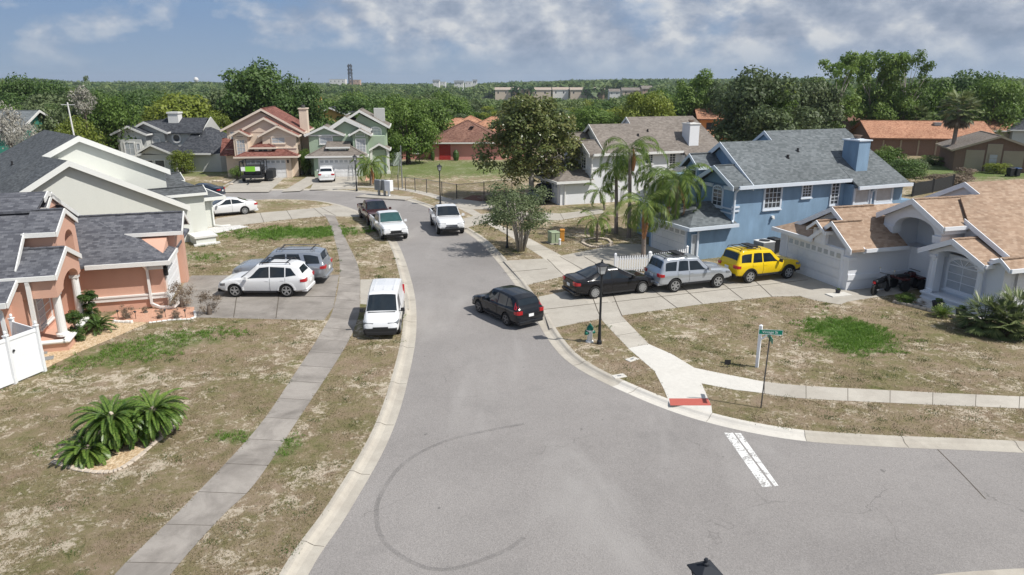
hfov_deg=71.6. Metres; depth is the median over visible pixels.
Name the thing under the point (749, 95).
oak tree
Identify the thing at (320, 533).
kerb
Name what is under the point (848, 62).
cottonwood tree
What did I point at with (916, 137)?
ranch house
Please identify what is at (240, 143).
window
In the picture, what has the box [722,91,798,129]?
woodland tree
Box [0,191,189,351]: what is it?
peach house
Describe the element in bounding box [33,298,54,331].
window
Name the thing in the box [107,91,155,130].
woodland tree
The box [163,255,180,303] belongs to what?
garage door
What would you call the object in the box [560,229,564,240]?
utility pedestal
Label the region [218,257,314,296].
parked car
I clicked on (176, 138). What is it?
round window
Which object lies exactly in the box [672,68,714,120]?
leafy tree
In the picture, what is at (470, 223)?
driveway
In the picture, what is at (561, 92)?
townhouse row
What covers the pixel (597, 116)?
leafy tree
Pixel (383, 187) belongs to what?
cluster mailbox
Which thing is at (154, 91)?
woodland tree
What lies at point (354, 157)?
street lamp
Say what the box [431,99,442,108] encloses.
woodland tree
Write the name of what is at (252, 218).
driveway
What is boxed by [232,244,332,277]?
parked car
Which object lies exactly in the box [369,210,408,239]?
parked pickup
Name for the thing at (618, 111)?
woodland tree
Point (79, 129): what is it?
leafy tree
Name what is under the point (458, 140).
pink house
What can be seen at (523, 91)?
townhouse row
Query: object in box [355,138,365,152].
window
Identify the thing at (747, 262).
parked car
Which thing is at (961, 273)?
window
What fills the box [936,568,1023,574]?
kerb
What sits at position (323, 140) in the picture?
window
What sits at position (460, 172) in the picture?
lawn
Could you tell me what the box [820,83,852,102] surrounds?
woodland tree
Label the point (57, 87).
leafy tree
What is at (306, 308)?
driveway
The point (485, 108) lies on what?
woodland tree
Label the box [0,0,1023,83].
sky
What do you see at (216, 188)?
parked car
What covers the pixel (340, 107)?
woodland tree
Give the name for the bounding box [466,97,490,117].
woodland tree
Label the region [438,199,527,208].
driveway
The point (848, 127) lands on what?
back house
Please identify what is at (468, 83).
building
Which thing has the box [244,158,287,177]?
garage door
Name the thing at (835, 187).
window
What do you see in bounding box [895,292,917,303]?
garden shrub
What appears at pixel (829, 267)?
garage door
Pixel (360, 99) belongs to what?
woodland tree
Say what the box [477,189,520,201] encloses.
garden shrub
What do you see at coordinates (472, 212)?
pavement
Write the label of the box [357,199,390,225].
parked pickup
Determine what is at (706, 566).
street lamp
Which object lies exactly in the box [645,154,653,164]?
window
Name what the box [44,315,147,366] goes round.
gravel bed
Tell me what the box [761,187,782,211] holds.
window
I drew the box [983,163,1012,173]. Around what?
garden shrub
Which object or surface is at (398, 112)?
maple tree
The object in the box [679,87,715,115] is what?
woodland tree
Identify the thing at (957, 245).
grey house
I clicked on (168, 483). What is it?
lawn
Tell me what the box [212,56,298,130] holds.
oak tree
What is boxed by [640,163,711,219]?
queen palm
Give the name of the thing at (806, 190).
window
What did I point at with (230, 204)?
parked car
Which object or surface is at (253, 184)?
driveway
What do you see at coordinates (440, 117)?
woodland tree
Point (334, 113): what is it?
yellow house
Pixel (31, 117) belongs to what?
teal house
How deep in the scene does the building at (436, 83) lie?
1201.80 m
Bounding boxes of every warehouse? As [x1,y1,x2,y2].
[329,79,346,85]
[350,80,360,84]
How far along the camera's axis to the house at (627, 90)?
694.95 m
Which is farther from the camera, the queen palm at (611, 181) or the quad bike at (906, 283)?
the queen palm at (611, 181)
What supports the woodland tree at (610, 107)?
on the ground
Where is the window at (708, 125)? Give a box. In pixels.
[706,123,714,128]
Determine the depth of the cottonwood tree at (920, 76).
121.58 m
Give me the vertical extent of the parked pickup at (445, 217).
1.876 m
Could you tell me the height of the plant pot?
0.681 m
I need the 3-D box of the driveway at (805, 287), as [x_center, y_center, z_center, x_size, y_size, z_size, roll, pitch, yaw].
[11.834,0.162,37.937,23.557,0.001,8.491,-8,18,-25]
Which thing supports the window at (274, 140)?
in the cream house at (275, 138)
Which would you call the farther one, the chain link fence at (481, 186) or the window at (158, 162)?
the window at (158, 162)
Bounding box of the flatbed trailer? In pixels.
[239,158,275,180]
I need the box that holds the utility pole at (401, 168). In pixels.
[400,146,402,188]
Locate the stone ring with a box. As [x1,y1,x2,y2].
[581,237,612,247]
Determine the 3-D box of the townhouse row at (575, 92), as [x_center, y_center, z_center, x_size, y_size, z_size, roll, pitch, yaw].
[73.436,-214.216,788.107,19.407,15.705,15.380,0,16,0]
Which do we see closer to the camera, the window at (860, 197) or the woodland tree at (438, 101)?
the window at (860, 197)
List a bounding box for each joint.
[132,245,353,573]
[194,209,801,319]
[465,228,1020,449]
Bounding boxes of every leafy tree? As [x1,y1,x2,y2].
[0,72,38,106]
[15,99,81,135]
[20,77,72,102]
[54,114,107,145]
[63,76,93,123]
[77,89,143,150]
[529,107,575,143]
[564,105,620,137]
[619,89,676,120]
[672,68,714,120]
[854,89,921,119]
[893,76,959,120]
[943,69,997,115]
[954,71,1023,133]
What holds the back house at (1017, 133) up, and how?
on the ground
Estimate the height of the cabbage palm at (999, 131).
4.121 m
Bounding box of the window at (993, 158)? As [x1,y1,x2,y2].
[987,154,998,170]
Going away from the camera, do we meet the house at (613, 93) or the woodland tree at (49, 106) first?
the woodland tree at (49, 106)
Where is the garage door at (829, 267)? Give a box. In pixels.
[785,235,844,287]
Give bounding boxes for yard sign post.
[755,324,780,367]
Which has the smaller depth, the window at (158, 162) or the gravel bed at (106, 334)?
the gravel bed at (106, 334)
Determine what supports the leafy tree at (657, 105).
on the lawn at (460, 172)
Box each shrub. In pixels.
[65,309,85,340]
[76,290,100,324]
[119,304,134,318]
[141,306,148,312]
[155,308,162,318]
[165,150,195,173]
[170,307,180,318]
[228,166,243,178]
[298,148,311,174]
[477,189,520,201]
[486,198,525,206]
[525,182,551,203]
[874,144,908,162]
[885,158,927,180]
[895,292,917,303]
[906,158,931,178]
[912,300,926,306]
[915,155,944,164]
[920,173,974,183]
[953,167,977,181]
[956,305,967,315]
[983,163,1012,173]
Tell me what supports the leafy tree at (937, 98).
on the ground
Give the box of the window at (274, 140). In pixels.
[271,134,285,143]
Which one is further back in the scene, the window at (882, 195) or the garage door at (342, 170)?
the garage door at (342, 170)
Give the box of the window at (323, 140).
[319,136,332,144]
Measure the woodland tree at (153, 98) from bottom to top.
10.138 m
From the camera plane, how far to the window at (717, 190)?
45.66 m
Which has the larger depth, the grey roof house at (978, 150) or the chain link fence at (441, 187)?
the grey roof house at (978, 150)
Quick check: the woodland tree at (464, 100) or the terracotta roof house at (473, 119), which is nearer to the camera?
the terracotta roof house at (473, 119)
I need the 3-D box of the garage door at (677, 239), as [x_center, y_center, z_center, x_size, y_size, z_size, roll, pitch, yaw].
[10.149,-3.219,46.066,0.070,1.990,3.830,-7,17,-22]
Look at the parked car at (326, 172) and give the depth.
78.60 m
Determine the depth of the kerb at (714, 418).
23.61 m
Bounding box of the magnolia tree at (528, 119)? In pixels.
[470,93,585,191]
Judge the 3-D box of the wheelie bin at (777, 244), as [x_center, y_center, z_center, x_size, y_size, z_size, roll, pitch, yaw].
[16.966,-2.718,46.025,0.720,1.050,0.731,-7,18,-24]
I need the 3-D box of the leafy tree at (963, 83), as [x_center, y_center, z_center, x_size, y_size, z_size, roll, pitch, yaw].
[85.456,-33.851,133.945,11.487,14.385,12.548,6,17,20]
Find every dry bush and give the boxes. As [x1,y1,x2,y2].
[165,280,196,307]
[196,290,221,314]
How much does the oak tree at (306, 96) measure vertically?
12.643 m
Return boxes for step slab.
[825,292,851,297]
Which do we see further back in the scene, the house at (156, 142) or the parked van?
the house at (156, 142)
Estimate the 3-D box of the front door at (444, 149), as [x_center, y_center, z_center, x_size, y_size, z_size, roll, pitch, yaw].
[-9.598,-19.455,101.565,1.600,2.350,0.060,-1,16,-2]
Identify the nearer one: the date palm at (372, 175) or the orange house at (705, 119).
the date palm at (372, 175)
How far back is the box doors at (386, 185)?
68.86 m
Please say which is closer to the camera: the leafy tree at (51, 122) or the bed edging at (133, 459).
the bed edging at (133, 459)
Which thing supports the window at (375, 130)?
in the green house at (339, 144)
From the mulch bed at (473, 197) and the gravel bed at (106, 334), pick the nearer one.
the gravel bed at (106, 334)
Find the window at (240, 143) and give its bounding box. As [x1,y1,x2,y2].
[235,139,245,154]
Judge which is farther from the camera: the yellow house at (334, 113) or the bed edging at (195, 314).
the yellow house at (334, 113)
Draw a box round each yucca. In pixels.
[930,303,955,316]
[955,312,972,323]
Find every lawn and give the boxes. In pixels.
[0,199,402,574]
[180,148,1023,440]
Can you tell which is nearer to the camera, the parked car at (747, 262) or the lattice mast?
the parked car at (747, 262)
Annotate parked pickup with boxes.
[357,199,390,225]
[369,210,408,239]
[429,204,464,233]
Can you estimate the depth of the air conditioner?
44.57 m
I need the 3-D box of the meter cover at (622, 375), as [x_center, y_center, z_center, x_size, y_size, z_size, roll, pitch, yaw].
[4.061,3.358,26.882,0.520,0.052,0.320,-6,17,-19]
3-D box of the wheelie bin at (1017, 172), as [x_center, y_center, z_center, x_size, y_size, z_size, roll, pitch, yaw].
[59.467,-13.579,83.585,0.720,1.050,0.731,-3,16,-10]
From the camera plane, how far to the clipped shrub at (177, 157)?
85.92 m
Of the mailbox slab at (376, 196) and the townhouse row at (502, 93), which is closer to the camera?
the mailbox slab at (376, 196)
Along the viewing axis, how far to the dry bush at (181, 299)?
34.89 m
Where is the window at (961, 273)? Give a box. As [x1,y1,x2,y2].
[941,257,977,298]
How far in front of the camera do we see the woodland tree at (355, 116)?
110.22 m
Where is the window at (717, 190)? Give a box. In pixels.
[711,185,723,208]
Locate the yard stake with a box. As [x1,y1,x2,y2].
[724,360,730,367]
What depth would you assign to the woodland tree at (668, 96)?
134.26 m
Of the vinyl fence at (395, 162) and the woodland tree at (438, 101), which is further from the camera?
the woodland tree at (438, 101)
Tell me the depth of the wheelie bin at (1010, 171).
83.39 m
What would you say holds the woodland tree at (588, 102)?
on the ground
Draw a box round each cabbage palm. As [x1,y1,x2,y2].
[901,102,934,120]
[935,89,984,144]
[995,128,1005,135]
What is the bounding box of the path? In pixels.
[200,225,247,232]
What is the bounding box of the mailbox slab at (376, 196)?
[356,194,412,199]
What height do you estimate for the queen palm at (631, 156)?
7.288 m
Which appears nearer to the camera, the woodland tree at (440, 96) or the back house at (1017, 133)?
the back house at (1017, 133)
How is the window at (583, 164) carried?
in the white house at (679, 139)
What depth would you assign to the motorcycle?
37.12 m
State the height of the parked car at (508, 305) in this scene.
1.505 m
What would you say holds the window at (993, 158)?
in the grey roof house at (978, 150)
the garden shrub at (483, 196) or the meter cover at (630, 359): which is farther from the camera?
the garden shrub at (483, 196)
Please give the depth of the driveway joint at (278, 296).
36.85 m
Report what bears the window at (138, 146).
in the house at (156, 142)
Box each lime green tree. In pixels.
[139,92,231,121]
[204,111,232,132]
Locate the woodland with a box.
[0,76,1023,111]
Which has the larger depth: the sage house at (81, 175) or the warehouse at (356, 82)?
the warehouse at (356, 82)
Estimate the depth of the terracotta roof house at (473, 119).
148.13 m
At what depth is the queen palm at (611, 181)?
51.37 m
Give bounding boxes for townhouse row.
[495,87,510,99]
[513,87,529,98]
[532,87,551,99]
[552,87,568,99]
[569,87,586,99]
[592,87,604,99]
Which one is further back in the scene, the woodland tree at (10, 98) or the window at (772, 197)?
the woodland tree at (10, 98)
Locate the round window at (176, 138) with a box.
[171,134,181,142]
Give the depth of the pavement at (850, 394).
25.14 m
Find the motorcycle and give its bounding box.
[870,267,895,295]
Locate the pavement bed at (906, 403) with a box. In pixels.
[764,385,1023,408]
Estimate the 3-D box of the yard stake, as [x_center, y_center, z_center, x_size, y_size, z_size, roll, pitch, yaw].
[8.405,2.995,27.676,0.240,0.370,0.020,0,16,0]
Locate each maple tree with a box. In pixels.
[378,93,442,163]
[387,122,406,165]
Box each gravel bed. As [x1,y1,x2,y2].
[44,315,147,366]
[54,430,166,470]
[107,307,193,321]
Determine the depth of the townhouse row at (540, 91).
783.30 m
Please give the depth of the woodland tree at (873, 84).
170.38 m
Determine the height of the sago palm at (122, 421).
1.874 m
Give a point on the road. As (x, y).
(520, 450)
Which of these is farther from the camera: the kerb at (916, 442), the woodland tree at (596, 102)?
the woodland tree at (596, 102)
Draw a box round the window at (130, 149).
[123,142,136,156]
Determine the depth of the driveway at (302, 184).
77.27 m
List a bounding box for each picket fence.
[614,251,651,270]
[650,245,688,258]
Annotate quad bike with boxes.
[890,268,925,291]
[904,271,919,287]
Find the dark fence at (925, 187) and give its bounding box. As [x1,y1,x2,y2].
[911,174,954,196]
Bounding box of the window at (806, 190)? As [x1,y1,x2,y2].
[800,185,812,198]
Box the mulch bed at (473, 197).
[463,195,489,200]
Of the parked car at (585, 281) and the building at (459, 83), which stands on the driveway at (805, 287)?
the parked car at (585, 281)
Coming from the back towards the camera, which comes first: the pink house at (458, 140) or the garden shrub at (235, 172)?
the pink house at (458, 140)
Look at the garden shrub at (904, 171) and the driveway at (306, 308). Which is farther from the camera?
the garden shrub at (904, 171)
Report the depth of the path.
54.02 m
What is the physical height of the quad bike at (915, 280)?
1.031 m
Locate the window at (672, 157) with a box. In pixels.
[668,153,675,169]
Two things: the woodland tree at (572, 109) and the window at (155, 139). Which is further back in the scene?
the woodland tree at (572, 109)
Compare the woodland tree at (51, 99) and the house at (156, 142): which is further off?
the woodland tree at (51, 99)
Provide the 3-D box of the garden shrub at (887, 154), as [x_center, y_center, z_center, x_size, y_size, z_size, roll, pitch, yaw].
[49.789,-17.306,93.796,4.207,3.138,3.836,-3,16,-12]
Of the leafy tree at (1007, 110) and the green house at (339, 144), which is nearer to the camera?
the green house at (339, 144)
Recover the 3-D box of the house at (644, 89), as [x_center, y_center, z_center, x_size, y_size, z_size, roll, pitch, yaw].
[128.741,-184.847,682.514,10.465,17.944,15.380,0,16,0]
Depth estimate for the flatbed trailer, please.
78.98 m
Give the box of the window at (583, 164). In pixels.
[581,154,586,169]
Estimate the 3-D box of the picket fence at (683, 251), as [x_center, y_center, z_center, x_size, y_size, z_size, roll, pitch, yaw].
[9.353,-1.704,42.357,3.066,1.340,0.150,-9,19,-30]
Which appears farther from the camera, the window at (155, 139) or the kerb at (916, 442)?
the window at (155, 139)
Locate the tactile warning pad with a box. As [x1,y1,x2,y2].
[669,398,709,404]
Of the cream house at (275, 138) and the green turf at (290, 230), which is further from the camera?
the cream house at (275, 138)
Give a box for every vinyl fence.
[0,314,46,387]
[389,151,400,165]
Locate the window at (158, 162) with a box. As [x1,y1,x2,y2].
[154,160,165,167]
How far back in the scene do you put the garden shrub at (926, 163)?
81.86 m
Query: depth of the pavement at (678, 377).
26.75 m
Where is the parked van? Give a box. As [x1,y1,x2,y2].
[360,278,404,335]
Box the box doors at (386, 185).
[384,181,389,190]
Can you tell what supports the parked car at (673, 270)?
on the driveway at (805, 287)
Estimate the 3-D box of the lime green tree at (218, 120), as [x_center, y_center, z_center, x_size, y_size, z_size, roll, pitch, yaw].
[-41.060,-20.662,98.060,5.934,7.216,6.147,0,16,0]
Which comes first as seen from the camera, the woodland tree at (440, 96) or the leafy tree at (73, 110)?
the leafy tree at (73, 110)
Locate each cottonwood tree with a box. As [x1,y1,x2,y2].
[810,50,863,127]
[842,50,910,125]
[886,49,936,118]
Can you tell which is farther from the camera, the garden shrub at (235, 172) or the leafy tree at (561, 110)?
the leafy tree at (561, 110)
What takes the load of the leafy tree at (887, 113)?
on the ground
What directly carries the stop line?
on the road
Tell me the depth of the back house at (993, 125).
120.24 m
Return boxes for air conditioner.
[753,239,775,251]
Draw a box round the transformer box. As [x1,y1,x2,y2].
[546,230,561,244]
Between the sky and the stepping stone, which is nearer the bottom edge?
the stepping stone
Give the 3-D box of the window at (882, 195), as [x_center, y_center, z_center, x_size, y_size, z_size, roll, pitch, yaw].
[25.377,-6.286,48.413,1.800,1.240,0.120,-7,17,-22]
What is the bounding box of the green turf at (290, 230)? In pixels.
[34,223,924,456]
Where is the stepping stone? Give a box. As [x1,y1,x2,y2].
[45,355,53,359]
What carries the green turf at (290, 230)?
on the lawn at (460, 172)
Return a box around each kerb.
[226,189,623,385]
[261,199,416,574]
[612,381,805,440]
[804,430,1023,452]
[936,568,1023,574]
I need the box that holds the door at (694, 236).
[690,234,699,256]
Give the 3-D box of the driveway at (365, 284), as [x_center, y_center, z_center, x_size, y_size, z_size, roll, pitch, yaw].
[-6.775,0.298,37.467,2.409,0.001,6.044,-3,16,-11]
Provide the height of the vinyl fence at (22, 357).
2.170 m
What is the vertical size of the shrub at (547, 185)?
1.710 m
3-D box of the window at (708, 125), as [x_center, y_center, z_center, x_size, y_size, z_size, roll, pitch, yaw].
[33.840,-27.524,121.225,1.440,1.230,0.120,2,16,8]
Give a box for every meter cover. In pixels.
[611,373,626,378]
[626,357,638,361]
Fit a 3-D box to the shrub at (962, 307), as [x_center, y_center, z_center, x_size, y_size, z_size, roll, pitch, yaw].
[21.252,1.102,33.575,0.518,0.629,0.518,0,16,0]
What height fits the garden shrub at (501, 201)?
1.364 m
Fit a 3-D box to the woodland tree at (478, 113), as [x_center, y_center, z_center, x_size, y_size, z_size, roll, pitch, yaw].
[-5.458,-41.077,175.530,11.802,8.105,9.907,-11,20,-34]
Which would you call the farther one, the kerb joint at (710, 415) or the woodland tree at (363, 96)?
the woodland tree at (363, 96)
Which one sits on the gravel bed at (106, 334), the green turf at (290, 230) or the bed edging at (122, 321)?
the bed edging at (122, 321)
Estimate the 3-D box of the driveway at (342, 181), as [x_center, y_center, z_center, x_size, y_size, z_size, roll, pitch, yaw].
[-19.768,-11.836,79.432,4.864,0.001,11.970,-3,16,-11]
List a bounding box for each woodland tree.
[0,92,59,107]
[0,101,44,112]
[10,90,104,131]
[44,97,96,131]
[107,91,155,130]
[128,88,154,98]
[142,95,160,103]
[148,87,161,96]
[323,98,336,107]
[331,95,383,122]
[339,90,369,101]
[342,95,375,110]
[345,105,407,130]
[403,97,454,132]
[430,90,451,103]
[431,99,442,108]
[441,95,474,119]
[446,109,467,117]
[450,95,475,111]
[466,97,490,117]
[471,104,495,119]
[479,106,498,119]
[554,106,581,118]
[582,99,593,105]
[586,101,618,111]
[593,98,620,104]
[596,105,626,123]
[640,90,686,116]
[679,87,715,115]
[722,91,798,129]
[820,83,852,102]
[832,82,860,102]
[863,77,885,103]
[920,80,945,100]
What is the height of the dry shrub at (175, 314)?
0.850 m
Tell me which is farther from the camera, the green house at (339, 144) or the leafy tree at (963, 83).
the leafy tree at (963, 83)
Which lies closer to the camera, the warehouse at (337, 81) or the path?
the path
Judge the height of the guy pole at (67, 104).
8.975 m
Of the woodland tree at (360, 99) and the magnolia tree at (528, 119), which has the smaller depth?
the magnolia tree at (528, 119)
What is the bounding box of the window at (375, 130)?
[371,127,381,134]
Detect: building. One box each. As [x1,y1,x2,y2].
[432,80,439,87]
[454,80,463,88]
[465,81,472,86]
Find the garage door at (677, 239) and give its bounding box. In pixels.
[650,221,687,251]
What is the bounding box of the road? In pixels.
[214,190,1023,574]
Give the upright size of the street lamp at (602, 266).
3.800 m
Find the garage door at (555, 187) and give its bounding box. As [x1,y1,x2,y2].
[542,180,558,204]
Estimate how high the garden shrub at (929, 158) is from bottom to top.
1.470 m
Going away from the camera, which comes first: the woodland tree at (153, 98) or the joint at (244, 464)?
the joint at (244, 464)
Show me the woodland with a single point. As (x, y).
(483, 92)
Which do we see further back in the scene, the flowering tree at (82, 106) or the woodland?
the woodland
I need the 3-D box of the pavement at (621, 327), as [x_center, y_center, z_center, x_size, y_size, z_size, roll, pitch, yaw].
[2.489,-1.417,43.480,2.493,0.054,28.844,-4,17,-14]
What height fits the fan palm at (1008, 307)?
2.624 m
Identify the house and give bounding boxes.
[0,110,50,152]
[0,130,230,246]
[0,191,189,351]
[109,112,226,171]
[220,105,313,177]
[304,108,390,176]
[316,99,349,124]
[402,120,522,160]
[447,118,465,128]
[464,115,481,122]
[477,116,510,131]
[534,116,718,204]
[608,89,620,98]
[620,87,639,95]
[632,128,913,258]
[639,86,651,93]
[691,108,726,141]
[771,179,1023,317]
[837,115,901,130]
[849,120,994,155]
[935,131,1023,172]
[986,119,1013,137]
[1007,118,1023,143]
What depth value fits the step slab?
37.05 m
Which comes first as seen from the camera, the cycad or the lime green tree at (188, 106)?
the cycad
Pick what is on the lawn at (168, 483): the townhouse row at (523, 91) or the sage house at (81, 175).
the sage house at (81, 175)
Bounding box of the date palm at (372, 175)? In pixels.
[350,154,390,184]
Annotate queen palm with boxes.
[590,158,643,233]
[599,136,668,237]
[612,189,675,256]
[633,162,683,199]
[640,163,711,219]
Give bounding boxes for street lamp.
[352,154,357,190]
[437,163,441,203]
[506,196,509,247]
[595,259,608,344]
[687,558,722,574]
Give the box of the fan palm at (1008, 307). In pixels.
[950,283,1023,342]
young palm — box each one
[577,210,615,241]
[583,182,619,209]
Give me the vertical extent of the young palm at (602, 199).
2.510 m
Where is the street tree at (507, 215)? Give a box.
[472,182,553,251]
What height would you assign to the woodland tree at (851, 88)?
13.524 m
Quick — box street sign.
[759,329,782,407]
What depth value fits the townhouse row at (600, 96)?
788.95 m
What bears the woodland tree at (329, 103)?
on the ground
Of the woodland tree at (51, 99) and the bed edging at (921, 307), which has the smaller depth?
the bed edging at (921, 307)
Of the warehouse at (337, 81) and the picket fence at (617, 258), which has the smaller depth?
the picket fence at (617, 258)
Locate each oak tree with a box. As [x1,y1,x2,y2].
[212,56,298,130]
[258,71,334,131]
[700,80,748,115]
[708,65,825,141]
[789,74,846,129]
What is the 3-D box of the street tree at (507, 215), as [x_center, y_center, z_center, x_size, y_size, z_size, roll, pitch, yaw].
[0.121,-4.608,46.288,5.445,4.782,5.301,0,16,0]
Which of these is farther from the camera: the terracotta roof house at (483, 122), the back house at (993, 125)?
the terracotta roof house at (483, 122)
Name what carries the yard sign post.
on the lawn at (460, 172)
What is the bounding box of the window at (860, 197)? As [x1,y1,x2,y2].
[852,188,870,204]
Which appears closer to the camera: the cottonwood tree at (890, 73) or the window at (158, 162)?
the window at (158, 162)
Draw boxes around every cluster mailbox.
[374,179,380,194]
[381,179,385,195]
[384,180,392,195]
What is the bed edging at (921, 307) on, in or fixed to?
on the lawn at (460, 172)
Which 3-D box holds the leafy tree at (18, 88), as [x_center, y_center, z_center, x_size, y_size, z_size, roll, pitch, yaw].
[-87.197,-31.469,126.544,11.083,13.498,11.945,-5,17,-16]
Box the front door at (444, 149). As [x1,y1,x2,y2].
[439,144,450,159]
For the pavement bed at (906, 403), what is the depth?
24.76 m
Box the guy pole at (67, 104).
[61,102,74,134]
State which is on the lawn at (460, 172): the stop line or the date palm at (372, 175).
the date palm at (372, 175)
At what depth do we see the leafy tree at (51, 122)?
80.99 m
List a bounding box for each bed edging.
[50,423,175,473]
[112,320,132,322]
[149,311,196,322]
[892,300,973,319]
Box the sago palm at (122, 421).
[51,387,189,469]
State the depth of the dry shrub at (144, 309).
34.22 m
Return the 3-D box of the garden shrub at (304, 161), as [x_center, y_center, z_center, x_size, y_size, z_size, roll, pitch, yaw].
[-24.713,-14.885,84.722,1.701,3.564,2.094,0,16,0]
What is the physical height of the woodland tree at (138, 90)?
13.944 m
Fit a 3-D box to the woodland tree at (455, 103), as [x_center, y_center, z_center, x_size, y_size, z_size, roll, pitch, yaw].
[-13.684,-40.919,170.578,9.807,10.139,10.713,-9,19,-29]
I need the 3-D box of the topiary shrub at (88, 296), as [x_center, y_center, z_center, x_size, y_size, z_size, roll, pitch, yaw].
[-19.215,0.978,32.295,0.883,1.778,0.946,-14,21,-41]
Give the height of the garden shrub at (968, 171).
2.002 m
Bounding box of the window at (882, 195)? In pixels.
[873,187,893,204]
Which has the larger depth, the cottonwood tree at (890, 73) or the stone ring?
the cottonwood tree at (890, 73)
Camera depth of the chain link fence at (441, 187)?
70.65 m
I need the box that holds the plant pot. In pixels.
[932,298,944,308]
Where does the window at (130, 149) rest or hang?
in the house at (156, 142)
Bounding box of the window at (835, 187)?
[828,183,840,206]
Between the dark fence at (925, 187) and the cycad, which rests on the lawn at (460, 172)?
the dark fence at (925, 187)
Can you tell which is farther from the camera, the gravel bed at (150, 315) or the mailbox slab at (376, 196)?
the mailbox slab at (376, 196)
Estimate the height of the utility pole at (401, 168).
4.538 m
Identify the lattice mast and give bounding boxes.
[347,64,352,83]
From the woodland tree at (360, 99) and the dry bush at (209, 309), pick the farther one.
the woodland tree at (360, 99)
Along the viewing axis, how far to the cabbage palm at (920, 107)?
122.44 m
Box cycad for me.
[82,314,118,336]
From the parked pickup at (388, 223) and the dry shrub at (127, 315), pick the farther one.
the parked pickup at (388, 223)
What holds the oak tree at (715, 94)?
on the ground
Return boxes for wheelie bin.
[767,237,780,252]
[1005,167,1015,175]
[1014,167,1021,175]
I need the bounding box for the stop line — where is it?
[725,433,777,486]
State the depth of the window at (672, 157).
66.96 m
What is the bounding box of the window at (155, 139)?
[152,136,160,142]
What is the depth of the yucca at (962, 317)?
32.88 m
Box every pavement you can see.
[115,214,359,574]
[320,186,479,215]
[489,223,648,347]
[629,344,762,402]
[687,405,711,412]
[765,381,1023,407]
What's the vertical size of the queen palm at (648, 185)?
5.622 m
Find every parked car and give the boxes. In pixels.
[195,183,225,194]
[213,196,257,214]
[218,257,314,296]
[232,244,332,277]
[317,165,336,181]
[472,285,543,325]
[562,263,656,298]
[644,250,731,291]
[718,243,800,282]
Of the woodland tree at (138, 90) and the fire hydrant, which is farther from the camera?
the woodland tree at (138, 90)
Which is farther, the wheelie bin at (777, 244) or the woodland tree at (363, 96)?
the woodland tree at (363, 96)
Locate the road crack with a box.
[937,449,985,498]
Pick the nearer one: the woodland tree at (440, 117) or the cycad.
the cycad
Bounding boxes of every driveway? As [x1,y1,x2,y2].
[172,275,338,319]
[208,205,358,227]
[225,178,283,191]
[282,177,317,191]
[310,176,357,189]
[360,279,409,308]
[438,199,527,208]
[463,209,602,227]
[504,244,665,284]
[539,271,916,327]
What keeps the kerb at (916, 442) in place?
on the road
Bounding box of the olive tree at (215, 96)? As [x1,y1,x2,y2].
[200,88,245,115]
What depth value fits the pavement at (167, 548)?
21.57 m
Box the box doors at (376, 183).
[374,181,379,189]
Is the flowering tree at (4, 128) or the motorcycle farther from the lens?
the flowering tree at (4, 128)
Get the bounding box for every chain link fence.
[405,177,455,197]
[456,179,511,198]
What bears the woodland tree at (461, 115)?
on the ground
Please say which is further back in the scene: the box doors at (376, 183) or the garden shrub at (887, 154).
the garden shrub at (887, 154)
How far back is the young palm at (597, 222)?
49.05 m
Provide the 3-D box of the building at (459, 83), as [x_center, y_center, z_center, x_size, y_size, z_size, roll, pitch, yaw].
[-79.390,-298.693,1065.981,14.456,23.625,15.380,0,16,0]
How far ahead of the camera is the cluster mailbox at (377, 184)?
69.36 m
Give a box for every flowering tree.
[0,101,34,148]
[5,120,40,145]
[67,85,97,129]
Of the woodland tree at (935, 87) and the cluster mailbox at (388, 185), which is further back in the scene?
the woodland tree at (935, 87)
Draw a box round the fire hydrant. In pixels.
[584,323,594,342]
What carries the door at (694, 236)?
in the blue house at (761, 185)
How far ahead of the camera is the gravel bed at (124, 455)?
21.11 m
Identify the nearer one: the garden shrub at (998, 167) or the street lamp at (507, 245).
the street lamp at (507, 245)
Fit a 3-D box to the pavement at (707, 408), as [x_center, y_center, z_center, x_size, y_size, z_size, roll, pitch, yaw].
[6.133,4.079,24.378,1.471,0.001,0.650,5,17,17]
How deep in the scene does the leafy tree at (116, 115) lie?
87.82 m
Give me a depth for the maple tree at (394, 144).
93.41 m
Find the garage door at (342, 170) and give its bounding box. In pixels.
[318,158,359,176]
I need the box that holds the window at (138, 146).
[135,143,141,155]
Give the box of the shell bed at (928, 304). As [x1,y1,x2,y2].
[912,298,985,317]
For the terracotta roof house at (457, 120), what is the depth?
134.93 m
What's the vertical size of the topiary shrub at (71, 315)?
1.499 m
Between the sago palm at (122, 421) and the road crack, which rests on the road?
the road crack
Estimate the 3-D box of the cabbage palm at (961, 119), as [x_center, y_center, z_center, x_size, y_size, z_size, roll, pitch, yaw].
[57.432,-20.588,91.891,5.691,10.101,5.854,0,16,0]

